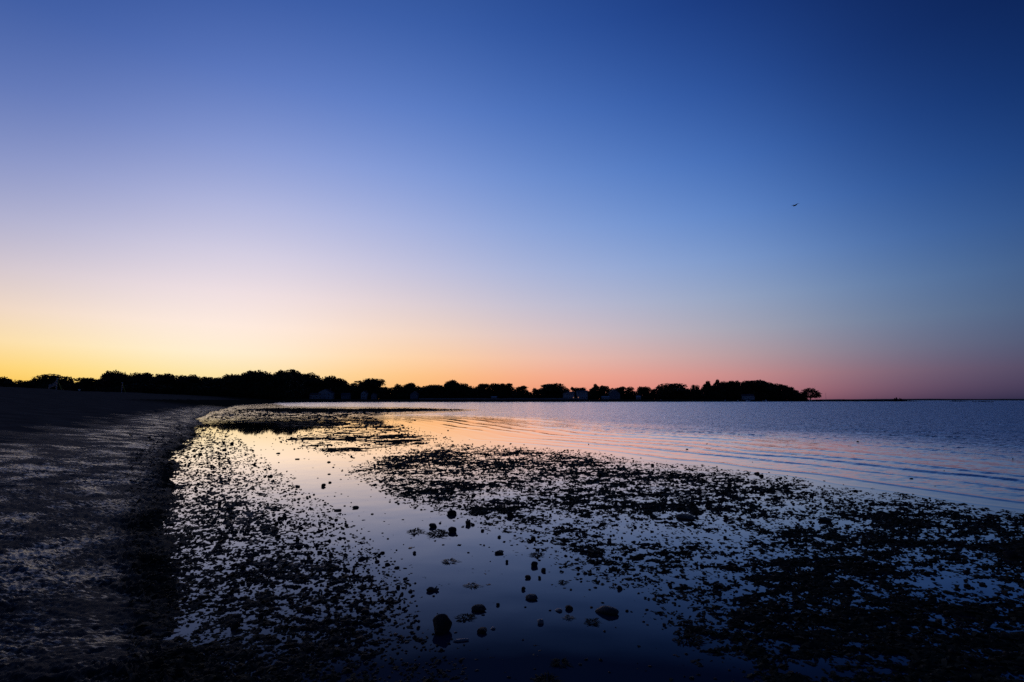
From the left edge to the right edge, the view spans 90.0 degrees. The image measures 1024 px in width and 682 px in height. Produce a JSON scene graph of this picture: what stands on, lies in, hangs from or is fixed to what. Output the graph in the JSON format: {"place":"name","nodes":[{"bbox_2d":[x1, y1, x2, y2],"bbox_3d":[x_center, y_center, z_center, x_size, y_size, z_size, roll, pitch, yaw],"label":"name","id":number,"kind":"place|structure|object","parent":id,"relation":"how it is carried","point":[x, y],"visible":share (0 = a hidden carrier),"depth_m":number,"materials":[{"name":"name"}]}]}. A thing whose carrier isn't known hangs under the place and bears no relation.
{"place":"outdoors","nodes":[
{"label":"outdoors","id":0,"kind":"place"},
{"bbox_2d":[426,586,438,591],"bbox_3d":[-0.629,1.969,4.062,0.101,0.042,0.039,1,-7,-13],"label":"stone","id":1,"kind":"object","parent":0,"point":[432,589],"visible":1,"depth_m":4.05,"materials":[{"name":"black stone"}]},
{"bbox_2d":[462,582,483,588],"bbox_3d":[-0.325,1.983,4.160,0.156,0.024,0.131,-5,-8,37],"label":"seaweed tuft","id":2,"kind":"object","parent":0,"point":[474,586],"visible":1,"depth_m":4.15,"materials":[{"name":"black plant"}]},
{"bbox_2d":[0,387,1023,681],"bbox_3d":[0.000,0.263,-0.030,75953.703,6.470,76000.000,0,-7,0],"label":"ground","id":3,"kind":"structure","parent":0,"point":[68,555],"depth_m":5.11,"materials":[{"name":"black sand"}]},
{"bbox_2d":[3,381,16,386],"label":"broadleaf tree","id":4,"kind":"object","parent":3,"relation":"on","point":[8,384],"visible":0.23,"depth_m":300.87,"materials":[{"name":"black plant"}]},
{"bbox_2d":[0,376,20,386],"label":"broadleaf tree","id":5,"kind":"object","parent":3,"relation":"on","point":[2,379],"visible":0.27,"depth_m":302.36,"materials":[{"name":"black plant"}]},
{"bbox_2d":[21,382,34,387],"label":"broadleaf tree","id":6,"kind":"object","parent":3,"relation":"on","point":[30,384],"visible":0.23,"depth_m":301.51,"materials":[{"name":"black plant"}]},
{"bbox_2d":[34,378,51,387],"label":"broadleaf tree","id":7,"kind":"object","parent":3,"relation":"on","point":[43,381],"visible":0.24,"depth_m":304.59,"materials":[{"name":"black plant"}]},
{"bbox_2d":[34,384,52,388],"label":"shrub","id":8,"kind":"object","parent":3,"relation":"on","point":[41,386],"visible":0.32,"depth_m":298.99,"materials":[{"name":"black plant"}]},
{"bbox_2d":[32,374,75,385],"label":"broadleaf tree","id":9,"kind":"object","parent":3,"relation":"on","point":[53,378],"visible":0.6,"depth_m":308.41,"materials":[{"name":"black plant"}]},
{"bbox_2d":[66,386,84,390],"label":"shrub","id":10,"kind":"object","parent":3,"relation":"on","point":[76,388],"visible":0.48,"depth_m":302.46,"materials":[{"name":"black plant"}]},
{"bbox_2d":[75,377,100,390],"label":"broadleaf tree","id":11,"kind":"object","parent":3,"relation":"on","point":[87,380],"visible":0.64,"depth_m":310.88,"materials":[{"name":"black plant"}]},
{"bbox_2d":[98,374,122,385],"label":"broadleaf tree","id":12,"kind":"object","parent":3,"relation":"on","point":[106,380],"visible":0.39,"depth_m":313.61,"materials":[{"name":"black plant"}]},
{"bbox_2d":[100,370,120,387],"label":"broadleaf tree","id":13,"kind":"object","parent":3,"relation":"on","point":[111,373],"visible":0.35,"depth_m":316.19,"materials":[{"name":"black plant"}]},
{"bbox_2d":[109,375,126,388],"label":"broadleaf tree","id":14,"kind":"object","parent":3,"relation":"on","point":[119,378],"visible":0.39,"depth_m":316.16,"materials":[{"name":"black plant"}]},
{"bbox_2d":[113,372,129,388],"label":"broadleaf tree","id":15,"kind":"object","parent":3,"relation":"on","point":[124,374],"visible":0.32,"depth_m":318.42,"materials":[{"name":"black plant"}]},
{"bbox_2d":[128,372,153,384],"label":"broadleaf tree","id":16,"kind":"object","parent":3,"relation":"on","point":[145,375],"visible":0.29,"depth_m":320.89,"materials":[{"name":"black plant"}]},
{"bbox_2d":[146,373,174,384],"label":"broadleaf tree","id":17,"kind":"object","parent":3,"relation":"on","point":[164,376],"visible":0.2,"depth_m":323.57,"materials":[{"name":"black plant"}]},
{"bbox_2d":[170,374,199,385],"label":"broadleaf tree","id":18,"kind":"object","parent":3,"relation":"on","point":[191,378],"visible":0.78,"depth_m":325.41,"materials":[{"name":"black plant"}]},
{"bbox_2d":[208,389,222,395],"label":"shrub","id":19,"kind":"object","parent":3,"relation":"on","point":[217,391],"visible":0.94,"depth_m":330.26,"materials":[{"name":"black plant"}]},
{"bbox_2d":[230,375,251,396],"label":"broadleaf tree","id":20,"kind":"object","parent":3,"relation":"on","point":[242,379],"visible":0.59,"depth_m":347.43,"materials":[{"name":"black plant"}]},
{"bbox_2d":[240,373,257,397],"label":"broadleaf tree","id":21,"kind":"object","parent":3,"relation":"on","point":[243,375],"visible":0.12,"depth_m":352.83,"materials":[{"name":"black plant"}]},
{"bbox_2d":[240,374,271,397],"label":"broadleaf tree","id":22,"kind":"object","parent":3,"relation":"on","point":[254,380],"visible":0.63,"depth_m":352.34,"materials":[{"name":"black plant"}]},
{"bbox_2d":[241,370,276,385],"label":"broadleaf tree","id":23,"kind":"object","parent":3,"relation":"on","point":[260,373],"visible":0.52,"depth_m":357.37,"materials":[{"name":"black plant"}]},
{"bbox_2d":[273,369,293,385],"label":"broadleaf tree","id":24,"kind":"object","parent":3,"relation":"on","point":[280,373],"visible":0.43,"depth_m":379.29,"materials":[{"name":"black plant"}]},
{"bbox_2d":[285,369,306,398],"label":"broadleaf tree","id":25,"kind":"object","parent":3,"relation":"on","point":[296,372],"visible":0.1,"depth_m":428.84,"materials":[{"name":"black plant"}]},
{"bbox_2d":[289,372,303,398],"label":"broadleaf tree","id":26,"kind":"object","parent":3,"relation":"on","point":[298,387],"visible":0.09,"depth_m":425.07,"materials":[{"name":"black plant"}]},
{"bbox_2d":[302,378,317,398],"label":"broadleaf tree","id":27,"kind":"object","parent":3,"relation":"on","point":[308,383],"visible":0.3,"depth_m":462.38,"materials":[{"name":"black plant"}]},
{"bbox_2d":[306,372,320,379],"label":"broadleaf tree","id":28,"kind":"object","parent":3,"relation":"on","point":[313,375],"visible":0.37,"depth_m":470.24,"materials":[{"name":"black plant"}]},
{"bbox_2d":[304,378,324,398],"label":"broadleaf tree","id":29,"kind":"object","parent":3,"relation":"on","point":[315,381],"visible":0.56,"depth_m":462.44,"materials":[{"name":"black plant"}]},
{"bbox_2d":[309,393,319,398],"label":"house","id":30,"kind":"structure","parent":3,"relation":"on","point":[314,395],"depth_m":452.73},
{"bbox_2d":[314,380,337,391],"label":"broadleaf tree","id":31,"kind":"object","parent":3,"relation":"on","point":[323,383],"visible":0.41,"depth_m":466.59,"materials":[{"name":"black plant"}]},
{"bbox_2d":[318,388,334,398],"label":"house","id":32,"kind":"structure","parent":3,"relation":"on","point":[326,394],"depth_m":456.58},
{"bbox_2d":[322,376,335,389],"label":"broadleaf tree","id":33,"kind":"object","parent":3,"relation":"on","point":[329,378],"visible":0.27,"depth_m":471.81,"materials":[{"name":"black plant"}]},
{"bbox_2d":[334,382,347,398],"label":"broadleaf tree","id":34,"kind":"object","parent":3,"relation":"on","point":[338,393],"visible":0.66,"depth_m":469.11,"materials":[{"name":"black plant"}]},
{"bbox_2d":[336,378,347,391],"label":"broadleaf tree","id":35,"kind":"object","parent":3,"relation":"on","point":[338,380],"visible":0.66,"depth_m":474.94,"materials":[{"name":"black plant"}]},
{"bbox_2d":[341,393,350,398],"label":"house","id":36,"kind":"structure","parent":3,"relation":"on","point":[345,395],"depth_m":460.62,"materials":[{"name":"grey"}]},
{"bbox_2d":[349,386,358,396],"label":"broadleaf tree","id":37,"kind":"object","parent":3,"relation":"on","point":[355,389],"visible":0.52,"depth_m":475.73,"materials":[{"name":"black plant"}]},
{"bbox_2d":[355,386,368,398],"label":"broadleaf tree","id":38,"kind":"object","parent":3,"relation":"on","point":[360,389],"visible":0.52,"depth_m":473.17,"materials":[{"name":"black plant"}]},
{"bbox_2d":[361,390,367,398],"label":"house","id":39,"kind":"structure","parent":3,"relation":"on","point":[364,394],"depth_m":464.57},
{"bbox_2d":[361,608,369,614],"bbox_3d":[-1.039,1.920,3.625,0.066,0.038,0.050,3,-7,-25],"label":"stone","id":40,"kind":"object","parent":3,"relation":"on","point":[365,611],"visible":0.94,"depth_m":3.61,"materials":[{"name":"black stone"}]},
{"bbox_2d":[352,378,389,393],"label":"broadleaf tree","id":41,"kind":"object","parent":3,"relation":"on","point":[375,381],"visible":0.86,"depth_m":478.85,"materials":[{"name":"black plant"}]},
{"bbox_2d":[382,387,391,398],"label":"broadleaf tree","id":42,"kind":"object","parent":3,"relation":"on","point":[387,389],"visible":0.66,"depth_m":481.49,"materials":[{"name":"black plant"}]},
{"bbox_2d":[393,384,401,396],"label":"broadleaf tree","id":43,"kind":"object","parent":3,"relation":"on","point":[396,387],"visible":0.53,"depth_m":486.05,"materials":[{"name":"black plant"}]},
{"bbox_2d":[404,386,412,398],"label":"broadleaf tree","id":44,"kind":"object","parent":3,"relation":"on","point":[409,391],"visible":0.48,"depth_m":483.15,"materials":[{"name":"black plant"}]},
{"bbox_2d":[404,382,415,391],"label":"broadleaf tree","id":45,"kind":"object","parent":3,"relation":"on","point":[411,384],"visible":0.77,"depth_m":486.54,"materials":[{"name":"black plant"}]},
{"bbox_2d":[410,390,418,398],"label":"house","id":46,"kind":"structure","parent":3,"relation":"on","point":[414,395],"depth_m":475.78,"materials":[{"name":"grey"}]},
{"bbox_2d":[418,387,430,397],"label":"broadleaf tree","id":47,"kind":"object","parent":3,"relation":"on","point":[423,392],"visible":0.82,"depth_m":489.37,"materials":[{"name":"black plant"}]},
{"bbox_2d":[423,384,442,397],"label":"broadleaf tree","id":48,"kind":"object","parent":3,"relation":"on","point":[437,387],"visible":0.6,"depth_m":491.35,"materials":[{"name":"black plant"}]},
{"bbox_2d":[441,383,457,397],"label":"broadleaf tree","id":49,"kind":"object","parent":3,"relation":"on","point":[451,391],"visible":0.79,"depth_m":492.79,"materials":[{"name":"black plant"}]},
{"bbox_2d":[445,379,457,390],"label":"broadleaf tree","id":50,"kind":"object","parent":3,"relation":"on","point":[452,381],"visible":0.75,"depth_m":495.99,"materials":[{"name":"black plant"}]},
{"bbox_2d":[458,383,470,397],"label":"broadleaf tree","id":51,"kind":"object","parent":3,"relation":"on","point":[463,386],"visible":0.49,"depth_m":498.85,"materials":[{"name":"black plant"}]},
{"bbox_2d":[468,388,476,397],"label":"broadleaf tree","id":52,"kind":"object","parent":3,"relation":"on","point":[473,391],"visible":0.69,"depth_m":502.39,"materials":[{"name":"black plant"}]},
{"bbox_2d":[419,398,543,399],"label":"sea wall","id":53,"kind":"structure","parent":3,"relation":"on","point":[477,398],"depth_m":466.27,"materials":[{"name":"grey concrete"}]},
{"bbox_2d":[478,383,490,393],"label":"broadleaf tree","id":54,"kind":"object","parent":3,"relation":"on","point":[484,386],"visible":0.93,"depth_m":506.54,"materials":[{"name":"black plant"}]},
{"bbox_2d":[488,383,504,397],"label":"broadleaf tree","id":55,"kind":"object","parent":3,"relation":"on","point":[493,387],"visible":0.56,"depth_m":509.03,"materials":[{"name":"black plant"}]},
{"bbox_2d":[490,386,506,397],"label":"broadleaf tree","id":56,"kind":"object","parent":3,"relation":"on","point":[498,389],"visible":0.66,"depth_m":508.19,"materials":[{"name":"black plant"}]},
{"bbox_2d":[500,383,512,394],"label":"broadleaf tree","id":57,"kind":"object","parent":3,"relation":"on","point":[507,386],"visible":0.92,"depth_m":512.67,"materials":[{"name":"black plant"}]},
{"bbox_2d":[511,385,528,394],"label":"broadleaf tree","id":58,"kind":"object","parent":3,"relation":"on","point":[523,387],"visible":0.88,"depth_m":516.20,"materials":[{"name":"black plant"}]},
{"bbox_2d":[536,383,565,394],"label":"broadleaf tree","id":59,"kind":"object","parent":3,"relation":"on","point":[550,387],"visible":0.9,"depth_m":517.70,"materials":[{"name":"black plant"}]},
{"bbox_2d":[562,392,574,397],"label":"house","id":60,"kind":"structure","parent":3,"relation":"on","point":[568,394],"depth_m":514.37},
{"bbox_2d":[120,420,1023,681],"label":"seaweed","id":61,"kind":"object","parent":3,"relation":"on","point":[943,663],"visible":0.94,"depth_m":4.25,"materials":[{"name":"black plant"}]},
{"bbox_2d":[576,390,587,398],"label":"house","id":62,"kind":"structure","parent":3,"relation":"on","point":[581,394],"depth_m":518.50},
{"bbox_2d":[147,406,1023,681],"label":"pebbles","id":63,"kind":"object","parent":3,"relation":"on","point":[1003,637],"visible":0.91,"depth_m":4.74,"materials":[{"name":"stone"}]},
{"bbox_2d":[589,389,599,398],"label":"broadleaf tree","id":64,"kind":"object","parent":3,"relation":"on","point":[593,392],"visible":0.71,"depth_m":533.87,"materials":[{"name":"black plant"}]},
{"bbox_2d":[590,384,600,394],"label":"broadleaf tree","id":65,"kind":"object","parent":3,"relation":"on","point":[596,387],"visible":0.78,"depth_m":538.13,"materials":[{"name":"black plant"}]},
{"bbox_2d":[598,385,608,393],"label":"broadleaf tree","id":66,"kind":"object","parent":3,"relation":"on","point":[604,388],"visible":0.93,"depth_m":540.37,"materials":[{"name":"black plant"}]},
{"bbox_2d":[608,388,619,398],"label":"house","id":67,"kind":"structure","parent":3,"relation":"on","point":[613,393],"depth_m":530.11,"materials":[{"name":"grey"}]},
{"bbox_2d":[615,386,627,394],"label":"broadleaf tree","id":68,"kind":"object","parent":3,"relation":"on","point":[622,389],"visible":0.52,"depth_m":544.37,"materials":[{"name":"black plant"}]},
{"bbox_2d":[625,386,634,398],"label":"broadleaf tree","id":69,"kind":"object","parent":3,"relation":"on","point":[629,389],"visible":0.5,"depth_m":549.74,"materials":[{"name":"black plant"}]},
{"bbox_2d":[636,386,650,395],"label":"broadleaf tree","id":70,"kind":"object","parent":3,"relation":"on","point":[643,390],"visible":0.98,"depth_m":554.26,"materials":[{"name":"black plant"}]},
{"bbox_2d":[654,383,691,398],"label":"broadleaf tree","id":71,"kind":"object","parent":3,"relation":"on","point":[677,387],"visible":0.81,"depth_m":559.17,"materials":[{"name":"black plant"}]},
{"bbox_2d":[689,389,699,398],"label":"broadleaf tree","id":72,"kind":"object","parent":3,"relation":"on","point":[695,393],"visible":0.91,"depth_m":568.88,"materials":[{"name":"black plant"}]},
{"bbox_2d":[701,381,711,393],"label":"broadleaf tree","id":73,"kind":"object","parent":3,"relation":"on","point":[707,384],"visible":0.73,"depth_m":577.88,"materials":[{"name":"black plant"}]},
{"bbox_2d":[704,386,716,398],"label":"broadleaf tree","id":74,"kind":"object","parent":3,"relation":"on","point":[710,392],"visible":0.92,"depth_m":573.50,"materials":[{"name":"black plant"}]},
{"bbox_2d":[711,385,725,398],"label":"broadleaf tree","id":75,"kind":"object","parent":3,"relation":"on","point":[720,392],"visible":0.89,"depth_m":572.37,"materials":[{"name":"black plant"}]},
{"bbox_2d":[721,381,731,397],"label":"broadleaf tree","id":76,"kind":"object","parent":3,"relation":"on","point":[725,384],"visible":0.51,"depth_m":582.45,"materials":[{"name":"black plant"}]},
{"bbox_2d":[725,386,738,398],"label":"broadleaf tree","id":77,"kind":"object","parent":3,"relation":"on","point":[732,391],"visible":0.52,"depth_m":582.15,"materials":[{"name":"black plant"}]},
{"bbox_2d":[729,380,741,389],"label":"broadleaf tree","id":78,"kind":"object","parent":3,"relation":"on","point":[736,382],"visible":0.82,"depth_m":587.89,"materials":[{"name":"black plant"}]},
{"bbox_2d":[731,384,743,399],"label":"broadleaf tree","id":79,"kind":"object","parent":3,"relation":"on","point":[739,392],"visible":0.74,"depth_m":583.30,"materials":[{"name":"black plant"}]},
{"bbox_2d":[740,380,754,394],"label":"broadleaf tree","id":80,"kind":"object","parent":3,"relation":"on","point":[746,382],"visible":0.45,"depth_m":590.64,"materials":[{"name":"black plant"}]},
{"bbox_2d":[740,393,754,399],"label":"house","id":81,"kind":"structure","parent":3,"relation":"on","point":[749,396],"depth_m":576.99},
{"bbox_2d":[748,380,773,391],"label":"broadleaf tree","id":82,"kind":"object","parent":3,"relation":"on","point":[756,383],"visible":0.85,"depth_m":593.00,"materials":[{"name":"black plant"}]},
{"bbox_2d":[755,385,768,399],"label":"broadleaf tree","id":83,"kind":"object","parent":3,"relation":"on","point":[762,394],"visible":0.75,"depth_m":591.26,"materials":[{"name":"black plant"}]},
{"bbox_2d":[766,384,779,399],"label":"broadleaf tree","id":84,"kind":"object","parent":3,"relation":"on","point":[771,391],"visible":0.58,"depth_m":595.23,"materials":[{"name":"black plant"}]},
{"bbox_2d":[778,386,789,399],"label":"broadleaf tree","id":85,"kind":"object","parent":3,"relation":"on","point":[783,390],"visible":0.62,"depth_m":600.89,"materials":[{"name":"black plant"}]},
{"bbox_2d":[799,388,821,400],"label":"broadleaf tree","id":86,"kind":"object","parent":3,"relation":"on","point":[813,393],"visible":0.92,"depth_m":612.48,"materials":[{"name":"black plant"}]},
{"bbox_2d":[0,0,1023,399],"label":"sky","id":87,"kind":"structure","parent":0,"point":[532,194],"materials":[{"name":"blue"}]},
{"bbox_2d":[157,400,1023,681],"bbox_3d":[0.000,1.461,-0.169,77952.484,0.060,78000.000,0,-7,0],"label":"water","id":88,"kind":"structure","parent":0,"point":[971,448],"depth_m":6.59,"materials":[{"name":"blue liquid"}]},
{"bbox_2d":[408,528,424,533],"bbox_3d":[-1.102,2.173,5.873,0.274,0.043,0.210,-4,-8,34],"label":"seaweed tuft","id":89,"kind":"object","parent":88,"relation":"on","point":[414,530],"visible":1,"depth_m":5.86,"materials":[{"name":"black plant"}]},
{"bbox_2d":[424,529,453,536],"bbox_3d":[-0.836,2.164,5.810,0.345,0.049,0.375,2,-7,-17],"label":"seaweed tuft","id":90,"kind":"object","parent":88,"relation":"on","point":[440,532],"visible":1,"depth_m":5.77,"materials":[{"name":"black plant"}]},
{"bbox_2d":[433,614,451,634],"bbox_3d":[-0.471,1.864,3.359,0.120,0.143,0.127,-5,-8,38],"label":"stone","id":91,"kind":"object","parent":88,"relation":"in","point":[442,624],"visible":0.87,"depth_m":3.33,"materials":[{"name":"black stone"}]},
{"bbox_2d":[453,638,468,641],"bbox_3d":[-0.319,1.877,3.211,0.100,0.018,0.031,1,-7,-6],"label":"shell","id":92,"kind":"object","parent":88,"relation":"on","point":[461,640],"visible":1,"depth_m":3.20},
{"bbox_2d":[455,612,475,622],"bbox_3d":[-0.315,1.912,3.547,0.169,0.025,0.142,2,-7,-17],"label":"seaweed tuft","id":93,"kind":"object","parent":88,"relation":"on","point":[468,615],"visible":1,"depth_m":3.55,"materials":[{"name":"black plant"}]},
{"bbox_2d":[471,604,486,611],"bbox_3d":[-0.243,1.927,3.679,0.084,0.045,0.103,6,-9,-40],"label":"stone","id":94,"kind":"object","parent":88,"relation":"in","point":[478,608],"visible":0.99,"depth_m":3.67,"materials":[{"name":"black stone"}]},
{"bbox_2d":[477,627,486,633],"bbox_3d":[-0.192,1.890,3.329,0.067,0.043,0.062,5,-8,-35],"label":"stone","id":95,"kind":"object","parent":88,"relation":"on","point":[481,630],"visible":0.98,"depth_m":3.31,"materials":[{"name":"grey stone"}]},
{"bbox_2d":[525,594,537,600],"bbox_3d":[0.145,1.952,3.891,0.076,0.042,0.085,3,-7,-27],"label":"stone","id":96,"kind":"object","parent":88,"relation":"on","point":[531,597],"visible":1,"depth_m":3.88,"materials":[{"name":"black stone"}]},
{"bbox_2d":[534,671,562,681],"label":"seaweed tuft","id":97,"kind":"object","parent":88,"relation":"on","point":[544,676],"visible":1,"depth_m":2.76,"materials":[{"name":"black plant"}]},
{"bbox_2d":[549,657,572,667],"bbox_3d":[0.279,1.843,2.938,0.144,0.018,0.121,0,-7,-3],"label":"seaweed tuft","id":98,"kind":"object","parent":88,"relation":"on","point":[557,661],"visible":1,"depth_m":2.93,"materials":[{"name":"black plant"}]},
{"bbox_2d":[584,618,600,626],"bbox_3d":[0.546,1.905,3.481,0.127,0.018,0.152,0,-7,3],"label":"seaweed tuft","id":99,"kind":"object","parent":88,"relation":"on","point":[594,623],"visible":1,"depth_m":3.47,"materials":[{"name":"black plant"}]},
{"bbox_2d":[595,606,618,615],"bbox_3d":[0.676,1.914,3.647,0.172,0.060,0.096,-2,-7,20],"label":"stone","id":100,"kind":"object","parent":88,"relation":"in","point":[609,610],"visible":1,"depth_m":3.61,"materials":[{"name":"black stone"}]},
{"bbox_2d":[676,514,696,519],"bbox_3d":[2.209,2.254,6.540,0.182,0.063,0.268,3,-7,-23],"label":"stone","id":101,"kind":"object","parent":88,"relation":"in","point":[685,516],"visible":0.99,"depth_m":6.50,"materials":[{"name":"grey stone"}]},
{"bbox_2d":[672,630,710,648],"bbox_3d":[1.112,1.871,3.226,0.251,0.033,0.231,5,-8,-38],"label":"seaweed tuft","id":102,"kind":"object","parent":88,"relation":"on","point":[689,635],"visible":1,"depth_m":3.21,"materials":[{"name":"black plant"}]},
{"bbox_2d":[818,518,832,521],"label":"stone","id":103,"kind":"object","parent":88,"relation":"in","point":[825,519],"visible":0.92,"depth_m":6.37,"materials":[{"name":"grey stone"}]},
{"bbox_2d":[812,399,890,400],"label":"stone jetty","id":104,"kind":"object","parent":88,"relation":"in","point":[851,400],"visible":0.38,"depth_m":620.34,"materials":[{"name":"black stone"}]},
{"bbox_2d":[815,399,1023,399],"bbox_3d":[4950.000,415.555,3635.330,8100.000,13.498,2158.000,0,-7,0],"label":"coast","id":105,"kind":"structure","parent":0,"point":[922,399],"depth_m":3669.32,"materials":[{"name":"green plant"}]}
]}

